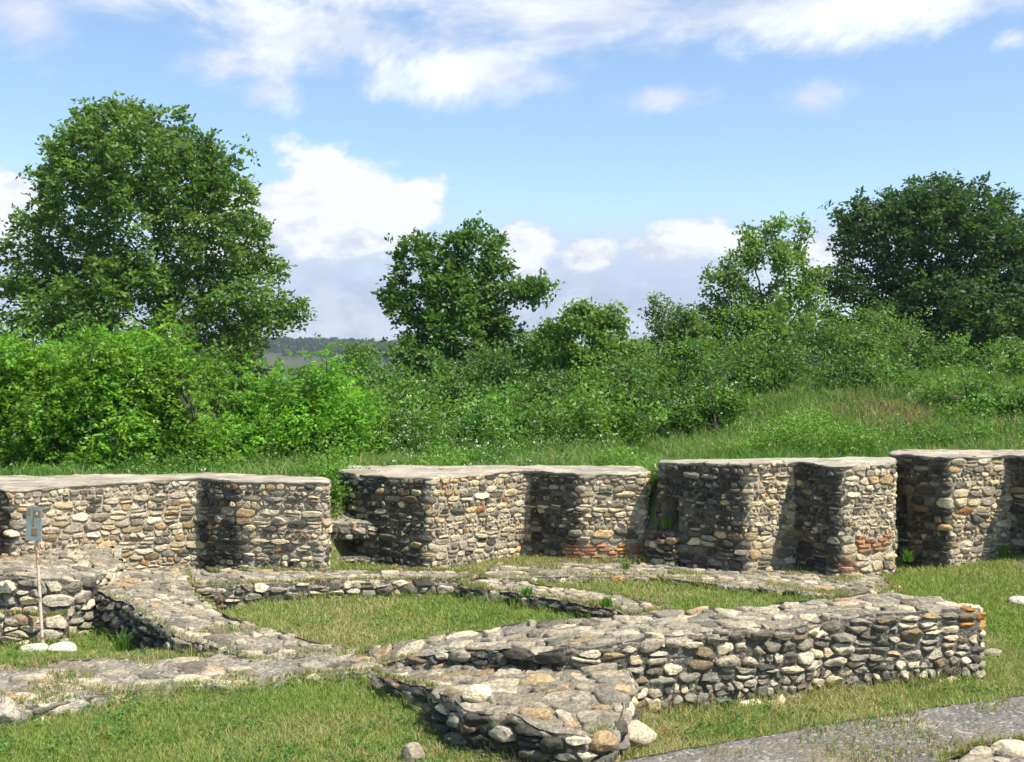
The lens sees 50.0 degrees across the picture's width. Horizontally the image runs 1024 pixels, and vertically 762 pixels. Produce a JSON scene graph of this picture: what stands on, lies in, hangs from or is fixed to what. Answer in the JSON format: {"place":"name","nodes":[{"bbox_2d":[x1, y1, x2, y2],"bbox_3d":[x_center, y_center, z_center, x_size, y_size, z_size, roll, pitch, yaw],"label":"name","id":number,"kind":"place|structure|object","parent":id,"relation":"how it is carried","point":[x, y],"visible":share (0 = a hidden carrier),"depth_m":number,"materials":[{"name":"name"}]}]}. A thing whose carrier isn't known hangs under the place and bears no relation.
{"place":"outdoors","nodes":[
{"label":"outdoors","id":0,"kind":"place"},
{"bbox_2d":[0,348,1023,761],"bbox_3d":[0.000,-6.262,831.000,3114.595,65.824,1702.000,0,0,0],"label":"ground","id":1,"kind":"structure","parent":0,"point":[340,546],"depth_m":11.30,"materials":[{"name":"green plant"}]},
{"bbox_2d":[0,697,20,723],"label":"loose stone","id":2,"kind":"object","parent":1,"relation":"on","point":[9,712],"visible":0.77,"depth_m":8.41,"materials":[{"name":"grey stone"}]},
{"bbox_2d":[15,692,43,699],"bbox_3d":[-3.905,2.596,8.754,0.413,0.209,0.286,0,0,-25],"label":"loose stone","id":3,"kind":"object","parent":1,"relation":"on","point":[19,693],"visible":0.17,"depth_m":8.78,"materials":[{"name":"grey stone"}]},
{"bbox_2d":[25,506,43,642],"bbox_3d":[-5.076,2.166,11.688,0.203,1.671,0.063,0,0,0],"label":"sign post","id":4,"kind":"object","parent":1,"relation":"on","point":[34,523],"visible":0.98,"depth_m":11.68,"materials":[{"name":"metal"}]},
{"bbox_2d":[21,643,48,652],"bbox_3d":[-5.011,2.816,11.527,0.277,0.124,0.197,0,0,0],"label":"loose stone","id":5,"kind":"object","parent":1,"relation":"on","point":[37,646],"visible":0.68,"depth_m":11.47,"materials":[{"name":"grey stone"}]},
{"bbox_2d":[0,609,69,645],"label":"wall","id":6,"kind":"structure","parent":1,"relation":"on","point":[26,625],"depth_m":11.83,"materials":[{"name":"grey stone"}]},
{"bbox_2d":[0,322,90,466],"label":"robinia bush","id":7,"kind":"object","parent":1,"relation":"on","point":[15,365],"visible":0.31,"depth_m":18.16,"materials":[{"name":"green plant"}]},
{"bbox_2d":[47,642,76,652],"bbox_3d":[-4.719,2.807,11.518,0.283,0.132,0.241,0,0,-30],"label":"loose stone","id":8,"kind":"object","parent":1,"relation":"on","point":[65,646],"visible":0.71,"depth_m":11.46,"materials":[{"name":"grey stone"}]},
{"bbox_2d":[47,692,77,716],"bbox_3d":[-3.640,2.614,8.807,0.280,0.185,0.324,0,0,0],"label":"loose stone","id":9,"kind":"object","parent":1,"relation":"on","point":[58,710],"visible":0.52,"depth_m":8.74,"materials":[{"name":"grey stone"}]},
{"bbox_2d":[0,545,126,636],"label":"wall","id":10,"kind":"structure","parent":1,"relation":"on","point":[71,580],"depth_m":12.30,"materials":[{"name":"grey stone"}]},
{"bbox_2d":[0,314,197,470],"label":"robinia bush","id":11,"kind":"object","parent":1,"relation":"on","point":[101,389],"visible":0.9,"depth_m":17.77,"materials":[{"name":"green plant"}]},
{"bbox_2d":[108,625,135,652],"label":"grass tuft","id":12,"kind":"object","parent":1,"relation":"on","point":[123,642],"visible":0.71,"depth_m":11.33,"materials":[{"name":"green plant"}]},
{"bbox_2d":[0,312,259,415],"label":"robinia bush","id":13,"kind":"object","parent":1,"relation":"on","point":[217,366],"visible":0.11,"depth_m":25.06,"materials":[{"name":"green plant"}]},
{"bbox_2d":[0,90,317,417],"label":"walnut tree","id":14,"kind":"object","parent":1,"relation":"on","point":[118,274],"visible":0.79,"depth_m":36.75,"materials":[{"name":"green plant"}]},
{"bbox_2d":[0,472,331,571],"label":"rubble wall","id":15,"kind":"structure","parent":1,"relation":"on","point":[205,520],"depth_m":14.92,"materials":[{"name":"grey stone"}]},
{"bbox_2d":[101,304,257,468],"bbox_3d":[-5.675,0.343,18.801,3.671,3.363,3.192,0,0,0],"label":"robinia bush","id":16,"kind":"object","parent":1,"relation":"on","point":[179,407],"visible":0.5,"depth_m":18.45,"materials":[{"name":"green plant"}]},
{"bbox_2d":[0,652,408,726],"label":"wall","id":17,"kind":"structure","parent":1,"relation":"on","point":[113,672],"depth_m":9.66,"materials":[{"name":"grey stone"}]},
{"bbox_2d":[93,565,368,661],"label":"wall","id":18,"kind":"structure","parent":1,"relation":"on","point":[166,593],"depth_m":11.47,"materials":[{"name":"grey stone"}]},
{"bbox_2d":[207,371,304,421],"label":"bush","id":19,"kind":"object","parent":1,"relation":"on","point":[230,405],"visible":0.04,"depth_m":39.41,"materials":[{"name":"green plant"}]},
{"bbox_2d":[198,352,344,457],"bbox_3d":[-4.721,0.725,19.614,3.834,2.514,2.620,0,0,0],"label":"robinia bush","id":20,"kind":"object","parent":1,"relation":"on","point":[239,406],"visible":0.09,"depth_m":19.54,"materials":[{"name":"green plant"}]},
{"bbox_2d":[162,390,393,469],"bbox_3d":[-3.909,0.980,18.274,3.777,1.682,2.904,0,0,-25],"label":"weed clump","id":21,"kind":"object","parent":1,"relation":"on","point":[275,455],"visible":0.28,"depth_m":18.07,"materials":[{"name":"green plant"}]},
{"bbox_2d":[213,333,392,464],"bbox_3d":[-3.344,0.580,18.991,2.897,2.856,2.687,0,0,-45],"label":"robinia bush","id":22,"kind":"object","parent":1,"relation":"on","point":[322,407],"visible":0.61,"depth_m":18.69,"materials":[{"name":"green plant"}]},
{"bbox_2d":[296,410,370,481],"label":"weed clump","id":23,"kind":"object","parent":1,"relation":"on","point":[335,469],"visible":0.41,"depth_m":16.77,"materials":[{"name":"green plant"}]},
{"bbox_2d":[191,568,476,612],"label":"wall","id":24,"kind":"structure","parent":1,"relation":"on","point":[222,596],"depth_m":13.35,"materials":[{"name":"grey stone"}]},
{"bbox_2d":[283,338,418,406],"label":"dogwood shrub","id":25,"kind":"object","parent":1,"relation":"on","point":[368,373],"visible":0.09,"depth_m":25.71,"materials":[{"name":"green plant"}]},
{"bbox_2d":[330,512,378,566],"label":"wall","id":26,"kind":"structure","parent":1,"relation":"on","point":[348,526],"depth_m":15.72,"materials":[{"name":"grey stone"}]},
{"bbox_2d":[307,432,359,516],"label":"weed clump","id":27,"kind":"object","parent":26,"relation":"on","point":[338,488],"visible":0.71,"depth_m":15.89,"materials":[{"name":"green plant"}]},
{"bbox_2d":[306,342,402,383],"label":"bush","id":28,"kind":"object","parent":1,"relation":"on","point":[350,353],"visible":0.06,"depth_m":28.83,"materials":[{"name":"green plant"}]},
{"bbox_2d":[338,381,455,453],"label":"dogwood shrub","id":29,"kind":"object","parent":1,"relation":"on","point":[393,416],"visible":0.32,"depth_m":20.41,"materials":[{"name":"green plant"}]},
{"bbox_2d":[339,339,472,427],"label":"dogwood shrub","id":30,"kind":"object","parent":1,"relation":"on","point":[430,395],"visible":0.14,"depth_m":22.85,"materials":[{"name":"green plant"}]},
{"bbox_2d":[357,391,455,457],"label":"weed clump","id":31,"kind":"object","parent":1,"relation":"on","point":[419,442],"visible":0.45,"depth_m":19.65,"materials":[{"name":"green plant"}]},
{"bbox_2d":[401,742,424,761],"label":"loose stone","id":32,"kind":"object","parent":1,"relation":"on","point":[413,750],"visible":0.94,"depth_m":7.62,"materials":[{"name":"beige stone"}]},
{"bbox_2d":[370,209,564,420],"bbox_3d":[-1.301,-1.660,31.811,5.702,6.679,3.673,0,0,0],"label":"broadleaf tree","id":33,"kind":"object","parent":1,"relation":"on","point":[471,312],"visible":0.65,"depth_m":31.60,"materials":[{"name":"green plant"}]},
{"bbox_2d":[393,338,555,426],"bbox_3d":[-0.940,0.380,24.559,3.983,2.747,2.498,0,0,16],"label":"dogwood shrub","id":34,"kind":"object","parent":1,"relation":"on","point":[457,385],"visible":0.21,"depth_m":24.25,"materials":[{"name":"green plant"}]},
{"bbox_2d":[386,371,570,447],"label":"dogwood shrub","id":35,"kind":"object","parent":1,"relation":"on","point":[483,413],"visible":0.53,"depth_m":21.35,"materials":[{"name":"green plant"}]},
{"bbox_2d":[393,397,566,453],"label":"weed clump","id":36,"kind":"object","parent":1,"relation":"on","point":[484,438],"visible":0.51,"depth_m":20.04,"materials":[{"name":"green plant"}]},
{"bbox_2d":[50,367,911,474],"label":"wildflowers","id":37,"kind":"object","parent":1,"relation":"on","point":[437,454],"visible":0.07,"depth_m":18.37,"materials":[{"name":"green plant"}]},
{"bbox_2d":[336,465,651,570],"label":"rubble wall","id":38,"kind":"structure","parent":1,"relation":"on","point":[422,516],"depth_m":16.07,"materials":[{"name":"stone"}]},
{"bbox_2d":[364,662,639,761],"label":"foundation wall","id":39,"kind":"structure","parent":1,"relation":"on","point":[537,715],"depth_m":7.96,"materials":[{"name":"grey stone"}]},
{"bbox_2d":[461,684,492,702],"bbox_3d":[-0.255,2.276,7.994,0.228,0.140,0.163,0,0,0],"label":"loose stone","id":40,"kind":"object","parent":39,"relation":"on","point":[477,693],"visible":0.99,"depth_m":7.94,"materials":[{"name":"grey stone"}]},
{"bbox_2d":[629,702,634,716],"bbox_3d":[0.830,2.496,8.294,0.203,0.242,0.203,0,0,0],"label":"loose stone","id":41,"kind":"object","parent":39,"relation":"on","point":[632,706],"visible":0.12,"depth_m":8.27,"materials":[{"name":"grey stone"}]},
{"bbox_2d":[0,362,1023,491],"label":"tall grass","id":42,"kind":"structure","parent":1,"relation":"on","point":[689,446],"depth_m":20.85,"materials":[{"name":"green plant"}]},
{"bbox_2d":[0,361,1023,485],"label":"undergrowth","id":43,"kind":"object","parent":1,"relation":"on","point":[447,457],"visible":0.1,"depth_m":18.24,"materials":[{"name":"green plant"}]},
{"bbox_2d":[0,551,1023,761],"bbox_3d":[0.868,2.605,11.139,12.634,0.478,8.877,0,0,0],"label":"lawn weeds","id":44,"kind":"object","parent":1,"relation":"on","point":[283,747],"visible":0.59,"depth_m":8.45,"materials":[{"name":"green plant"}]},
{"bbox_2d":[0,555,1023,761],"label":"creeping grass","id":45,"kind":"structure","parent":1,"relation":"on","point":[942,757],"depth_m":10.16,"materials":[{"name":"green plant"}]},
{"bbox_2d":[442,330,596,422],"bbox_3d":[0.221,0.350,24.944,3.651,2.989,2.618,0,0,0],"label":"dogwood shrub","id":46,"kind":"object","parent":1,"relation":"on","point":[504,370],"visible":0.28,"depth_m":24.57,"materials":[{"name":"green plant"}]},
{"bbox_2d":[32,336,1017,368],"bbox_3d":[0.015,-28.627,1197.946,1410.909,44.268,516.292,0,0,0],"label":"woodland","id":47,"kind":"object","parent":1,"relation":"on","point":[313,345],"visible":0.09,"depth_m":1039.64,"materials":[{"name":"green plant"}]},
{"bbox_2d":[516,320,572,392],"bbox_3d":[1.041,-0.049,29.961,2.081,3.343,1.721,0,0,0],"label":"young tree","id":48,"kind":"object","parent":1,"relation":"on","point":[540,350],"visible":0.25,"depth_m":29.68,"materials":[{"name":"green plant"}]},
{"bbox_2d":[480,418,623,455],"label":"weed clump","id":49,"kind":"object","parent":1,"relation":"on","point":[559,439],"visible":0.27,"depth_m":20.64,"materials":[{"name":"green plant"}]},
{"bbox_2d":[453,577,673,617],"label":"wall","id":50,"kind":"structure","parent":1,"relation":"on","point":[572,605],"depth_m":12.67,"materials":[{"name":"grey stone"}]},
{"bbox_2d":[517,585,532,595],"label":"grass tuft","id":51,"kind":"object","parent":50,"relation":"on","point":[526,590],"visible":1,"depth_m":12.48,"materials":[{"name":"green plant"}]},
{"bbox_2d":[599,593,613,607],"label":"grass tuft","id":52,"kind":"object","parent":50,"relation":"on","point":[606,602],"visible":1,"depth_m":11.87,"materials":[{"name":"green plant"}]},
{"bbox_2d":[470,375,674,449],"bbox_3d":[1.179,0.735,21.855,4.120,1.785,2.786,0,0,0],"label":"dogwood shrub","id":53,"kind":"object","parent":1,"relation":"on","point":[592,418],"visible":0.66,"depth_m":21.60,"materials":[{"name":"green plant"}]},
{"bbox_2d":[506,364,655,439],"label":"dogwood shrub","id":54,"kind":"object","parent":1,"relation":"on","point":[582,400],"visible":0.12,"depth_m":24.32,"materials":[{"name":"green plant"}]},
{"bbox_2d":[527,296,661,398],"bbox_3d":[2.004,-0.242,27.010,3.343,3.656,2.332,0,0,0],"label":"plum tree","id":55,"kind":"object","parent":1,"relation":"on","point":[598,327],"visible":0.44,"depth_m":26.75,"materials":[{"name":"green plant"}]},
{"bbox_2d":[556,339,677,423],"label":"dogwood shrub","id":56,"kind":"object","parent":1,"relation":"on","point":[604,375],"visible":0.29,"depth_m":25.23,"materials":[{"name":"green plant"}]},
{"bbox_2d":[628,720,656,748],"bbox_3d":[0.884,2.591,8.021,0.369,0.213,0.287,0,0,-44],"label":"loose stone","id":57,"kind":"object","parent":1,"relation":"on","point":[643,734],"visible":0.56,"depth_m":7.93,"materials":[{"name":"grey stone"}]},
{"bbox_2d":[628,336,659,395],"bbox_3d":[2.977,0.102,28.988,1.911,2.776,1.757,0,0,0],"label":"young tree","id":58,"kind":"object","parent":1,"relation":"on","point":[644,339],"visible":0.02,"depth_m":28.98,"materials":[{"name":"green plant"}]},
{"bbox_2d":[571,346,739,441],"bbox_3d":[3.391,0.425,24.499,3.729,2.362,2.739,0,0,-24],"label":"dogwood shrub","id":59,"kind":"object","parent":1,"relation":"on","point":[653,395],"visible":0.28,"depth_m":24.10,"materials":[{"name":"green plant"}]},
{"bbox_2d":[643,527,678,566],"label":"wall","id":60,"kind":"structure","parent":1,"relation":"on","point":[661,547],"depth_m":15.70,"materials":[{"name":"grey stone"}]},
{"bbox_2d":[660,515,671,526],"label":"grass tuft","id":61,"kind":"object","parent":60,"relation":"on","point":[665,524],"visible":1,"depth_m":15.73,"materials":[{"name":"green plant"}]},
{"bbox_2d":[357,590,985,718],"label":"foundation wall","id":62,"kind":"structure","parent":1,"relation":"on","point":[702,654],"depth_m":9.32,"materials":[{"name":"grey stone"}]},
{"bbox_2d":[637,290,721,386],"bbox_3d":[5.055,-0.893,34.062,3.961,3.853,2.389,0,0,0],"label":"wispy tree","id":63,"kind":"object","parent":1,"relation":"on","point":[657,323],"visible":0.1,"depth_m":33.91,"materials":[{"name":"green plant"}]},
{"bbox_2d":[637,332,741,407],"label":"dogwood shrub","id":64,"kind":"object","parent":1,"relation":"on","point":[662,374],"visible":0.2,"depth_m":29.69,"materials":[{"name":"green plant"}]},
{"bbox_2d":[478,560,901,599],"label":"wall","id":65,"kind":"structure","parent":1,"relation":"on","point":[747,578],"depth_m":14.44,"materials":[{"name":"grey stone"}]},
{"bbox_2d":[619,561,630,569],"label":"grass tuft","id":66,"kind":"object","parent":65,"relation":"on","point":[626,566],"visible":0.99,"depth_m":14.89,"materials":[{"name":"green plant"}]},
{"bbox_2d":[659,298,722,379],"bbox_3d":[5.325,-0.786,31.887,2.182,3.264,1.956,0,0,0],"label":"young tree","id":67,"kind":"object","parent":1,"relation":"on","point":[692,329],"visible":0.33,"depth_m":31.83,"materials":[{"name":"green plant"}]},
{"bbox_2d":[657,337,761,437],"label":"dogwood shrub","id":68,"kind":"object","parent":1,"relation":"on","point":[717,414],"visible":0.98,"depth_m":23.66,"materials":[{"name":"green plant"}]},
{"bbox_2d":[666,313,802,387],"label":"dogwood shrub","id":69,"kind":"object","parent":1,"relation":"on","point":[734,339],"visible":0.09,"depth_m":30.23,"materials":[{"name":"green plant"}]},
{"bbox_2d":[657,310,817,398],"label":"dogwood shrub","id":70,"kind":"object","parent":1,"relation":"on","point":[752,366],"visible":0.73,"depth_m":27.15,"materials":[{"name":"green plant"}]},
{"bbox_2d":[690,211,835,363],"bbox_3d":[7.405,-2.439,33.071,4.434,5.263,3.199,0,0,26],"label":"open tree","id":71,"kind":"object","parent":1,"relation":"on","point":[805,289],"visible":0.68,"depth_m":32.73,"materials":[{"name":"green plant"}]},
{"bbox_2d":[702,399,849,456],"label":"weed clump","id":72,"kind":"object","parent":1,"relation":"on","point":[777,436],"visible":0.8,"depth_m":19.39,"materials":[{"name":"green plant"}]},
{"bbox_2d":[655,457,898,576],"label":"rubble wall","id":73,"kind":"structure","parent":1,"relation":"on","point":[831,516],"depth_m":15.03,"materials":[{"name":"stone"}]},
{"bbox_2d":[747,375,810,412],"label":"weed clump","id":74,"kind":"object","parent":1,"relation":"on","point":[764,396],"visible":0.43,"depth_m":24.99,"materials":[{"name":"green plant"}]},
{"bbox_2d":[617,695,1023,761],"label":"gravel path","id":75,"kind":"structure","parent":1,"relation":"on","point":[956,720],"depth_m":7.88,"materials":[{"name":"grey gravel"}]},
{"bbox_2d":[793,368,873,407],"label":"weed clump","id":76,"kind":"object","parent":1,"relation":"on","point":[841,393],"visible":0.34,"depth_m":24.00,"materials":[{"name":"green plant"}]},
{"bbox_2d":[761,298,931,376],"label":"dogwood shrub","id":77,"kind":"object","parent":1,"relation":"on","point":[818,334],"visible":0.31,"depth_m":30.73,"materials":[{"name":"green plant"}]},
{"bbox_2d":[788,398,924,455],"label":"weed clump","id":78,"kind":"object","parent":1,"relation":"on","point":[851,435],"visible":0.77,"depth_m":19.41,"materials":[{"name":"green plant"}]},
{"bbox_2d":[795,327,933,394],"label":"dogwood shrub","id":79,"kind":"object","parent":1,"relation":"on","point":[856,370],"visible":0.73,"depth_m":25.26,"materials":[{"name":"green plant"}]},
{"bbox_2d":[815,307,984,374],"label":"dogwood shrub","id":80,"kind":"object","parent":1,"relation":"on","point":[902,345],"visible":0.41,"depth_m":28.18,"materials":[{"name":"green plant"}]},
{"bbox_2d":[899,548,915,561],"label":"grass tuft","id":81,"kind":"object","parent":1,"relation":"on","point":[907,556],"visible":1,"depth_m":14.88,"materials":[{"name":"green plant"}]},
{"bbox_2d":[810,168,1023,369],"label":"oak tree","id":82,"kind":"object","parent":1,"relation":"on","point":[984,293],"visible":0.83,"depth_m":44.49,"materials":[{"name":"green plant"}]},
{"bbox_2d":[892,376,978,399],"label":"weed clump","id":83,"kind":"object","parent":1,"relation":"on","point":[925,384],"visible":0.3,"depth_m":23.90,"materials":[{"name":"green plant"}]},
{"bbox_2d":[889,449,1023,568],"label":"rubble wall","id":84,"kind":"structure","parent":1,"relation":"on","point":[958,507],"depth_m":15.29,"materials":[{"name":"grey stone"}]},
{"bbox_2d":[895,336,1021,420],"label":"dogwood shrub","id":85,"kind":"object","parent":1,"relation":"on","point":[974,397],"visible":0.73,"depth_m":22.28,"materials":[{"name":"green plant"}]},
{"bbox_2d":[901,314,1023,379],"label":"dogwood shrub","id":86,"kind":"object","parent":1,"relation":"on","point":[1011,361],"visible":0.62,"depth_m":27.35,"materials":[{"name":"green plant"}]},
{"bbox_2d":[902,396,1023,447],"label":"weed clump","id":87,"kind":"object","parent":1,"relation":"on","point":[966,430],"visible":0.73,"depth_m":19.88,"materials":[{"name":"green plant"}]},
{"bbox_2d":[947,745,1023,761],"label":"wall","id":88,"kind":"structure","parent":1,"relation":"on","point":[980,754],"depth_m":7.12,"materials":[{"name":"beige stone"}]},
{"bbox_2d":[990,739,1023,757],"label":"loose stone","id":89,"kind":"object","parent":88,"relation":"on","point":[1014,746],"visible":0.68,"depth_m":7.21,"materials":[{"name":"beige stone"}]},
{"bbox_2d":[984,648,1001,656],"bbox_3d":[4.665,2.636,10.660,0.162,0.066,0.185,0,0,36],"label":"loose stone","id":90,"kind":"object","parent":1,"relation":"on","point":[993,650],"visible":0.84,"depth_m":10.62,"materials":[{"name":"grey stone"}]},
{"bbox_2d":[974,376,1023,421],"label":"dogwood shrub","id":91,"kind":"object","parent":1,"relation":"on","point":[1020,399],"visible":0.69,"depth_m":21.88,"materials":[{"name":"green plant"}]},
{"bbox_2d":[997,541,1008,554],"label":"grass tuft","id":92,"kind":"object","parent":1,"relation":"on","point":[1002,550],"visible":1,"depth_m":15.18,"materials":[{"name":"green plant"}]},
{"bbox_2d":[1008,596,1023,604],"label":"loose stone","id":93,"kind":"object","parent":1,"relation":"on","point":[1017,599],"visible":0.84,"depth_m":12.82,"materials":[{"name":"grey stone"}]},
{"bbox_2d":[0,0,1023,352],"label":"sky","id":94,"kind":"structure","parent":0,"point":[619,147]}
]}

